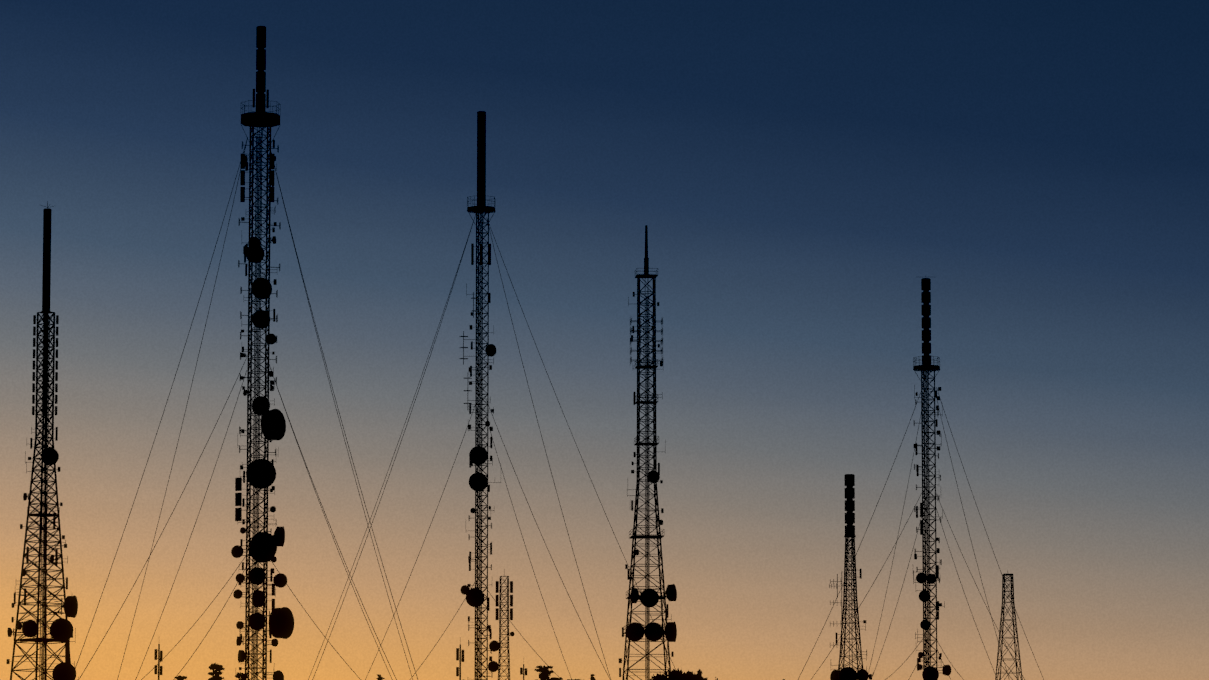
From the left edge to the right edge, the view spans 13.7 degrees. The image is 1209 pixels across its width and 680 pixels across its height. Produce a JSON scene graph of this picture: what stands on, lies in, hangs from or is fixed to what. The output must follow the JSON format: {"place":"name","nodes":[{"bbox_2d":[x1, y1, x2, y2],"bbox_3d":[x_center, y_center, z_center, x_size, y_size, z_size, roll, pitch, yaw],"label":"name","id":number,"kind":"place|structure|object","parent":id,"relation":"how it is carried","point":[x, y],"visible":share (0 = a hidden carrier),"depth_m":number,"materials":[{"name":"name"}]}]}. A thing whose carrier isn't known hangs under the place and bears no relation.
{"place":"outdoors","nodes":[
{"label":"outdoors","id":0,"kind":"place"},
{"bbox_2d":[231,26,293,679],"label":"radio tower","id":1,"kind":"structure","parent":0,"point":[259,476],"depth_m":802.59,"materials":[{"name":"black metal"}]},
{"bbox_2d":[459,111,500,679],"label":"guyed mast","id":2,"kind":"object","parent":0,"point":[478,481],"visible":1,"depth_m":834.34,"materials":[{"name":"black metal"}]},
{"bbox_2d":[0,0,1208,679],"label":"sky","id":3,"kind":"structure","parent":0,"point":[795,171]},
{"bbox_2d":[913,278,950,679],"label":"guyed mast","id":4,"kind":"object","parent":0,"point":[929,672],"visible":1,"depth_m":824.53,"materials":[{"name":"black metal"}]},
{"bbox_3d":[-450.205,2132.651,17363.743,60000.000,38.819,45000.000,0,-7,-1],"label":"ground","id":5,"kind":"structure","parent":0,"visible":0},
{"bbox_2d":[7,201,78,679],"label":"radio tower","id":6,"kind":"structure","parent":5,"relation":"on","point":[61,630],"depth_m":790.05,"materials":[{"name":"metal"}]},
{"bbox_2d":[154,644,162,679],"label":"pole","id":7,"kind":"object","parent":5,"relation":"on","point":[160,658],"visible":1,"depth_m":802.90,"materials":[{"name":"metal"}]},
{"bbox_2d":[175,675,186,679],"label":"tree","id":8,"kind":"object","parent":5,"relation":"on","point":[180,677],"visible":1,"depth_m":756.89,"materials":[{"name":"black plant"}]},
{"bbox_2d":[208,662,224,679],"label":"tree","id":9,"kind":"object","parent":5,"relation":"on","point":[215,667],"visible":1,"depth_m":755.87,"materials":[{"name":"black plant"}]},
{"bbox_2d":[235,672,247,679],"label":"tree","id":10,"kind":"object","parent":5,"relation":"on","point":[242,676],"visible":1,"depth_m":765.99,"materials":[{"name":"black plant"}]},
{"bbox_2d":[71,137,417,679],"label":"guy wires","id":11,"kind":"object","parent":5,"relation":"on","point":[215,465],"visible":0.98,"depth_m":802.20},
{"bbox_2d":[456,644,463,679],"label":"pole","id":12,"kind":"object","parent":5,"relation":"on","point":[460,657],"visible":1,"depth_m":799.17,"materials":[{"name":"metal"}]},
{"bbox_2d":[308,214,675,679],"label":"guy wires","id":13,"kind":"object","parent":5,"relation":"on","point":[504,479],"visible":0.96,"depth_m":836.86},
{"bbox_2d":[488,576,513,679],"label":"antenna tower","id":14,"kind":"structure","parent":5,"relation":"on","point":[494,646],"depth_m":812.11,"materials":[{"name":"metal"}]},
{"bbox_2d":[520,664,526,678],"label":"pole","id":15,"kind":"object","parent":5,"relation":"on","point":[522,670],"visible":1,"depth_m":839.12,"materials":[{"name":"metal"}]},
{"bbox_2d":[523,665,562,679],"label":"tree","id":16,"kind":"object","parent":5,"relation":"on","point":[544,673],"visible":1,"depth_m":756.44,"materials":[{"name":"black plant"}]},
{"bbox_2d":[619,225,676,679],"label":"radio tower","id":17,"kind":"structure","parent":5,"relation":"on","point":[648,597],"depth_m":818.03,"materials":[{"name":"metal"}]},
{"bbox_2d":[649,668,706,679],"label":"tree","id":18,"kind":"object","parent":5,"relation":"on","point":[688,675],"visible":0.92,"depth_m":764.82,"materials":[{"name":"black plant"}]},
{"bbox_2d":[666,676,691,679],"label":"tree","id":19,"kind":"object","parent":5,"relation":"on","point":[679,678],"visible":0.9,"depth_m":760.97,"materials":[{"name":"black plant"}]},
{"bbox_2d":[696,669,703,679],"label":"tree","id":20,"kind":"object","parent":5,"relation":"on","point":[699,672],"visible":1,"depth_m":758.16,"materials":[{"name":"black plant"}]},
{"bbox_2d":[829,474,871,679],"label":"radio tower","id":21,"kind":"structure","parent":5,"relation":"on","point":[847,673],"depth_m":852.44,"materials":[{"name":"metal"}]},
{"bbox_2d":[798,385,1043,679],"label":"guy wires","id":22,"kind":"object","parent":5,"relation":"on","point":[909,561],"visible":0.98,"depth_m":822.01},
{"bbox_2d":[995,574,1022,679],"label":"lattice tower","id":23,"kind":"structure","parent":5,"relation":"on","point":[1003,607],"depth_m":872.75,"materials":[{"name":"metal"}]}
]}

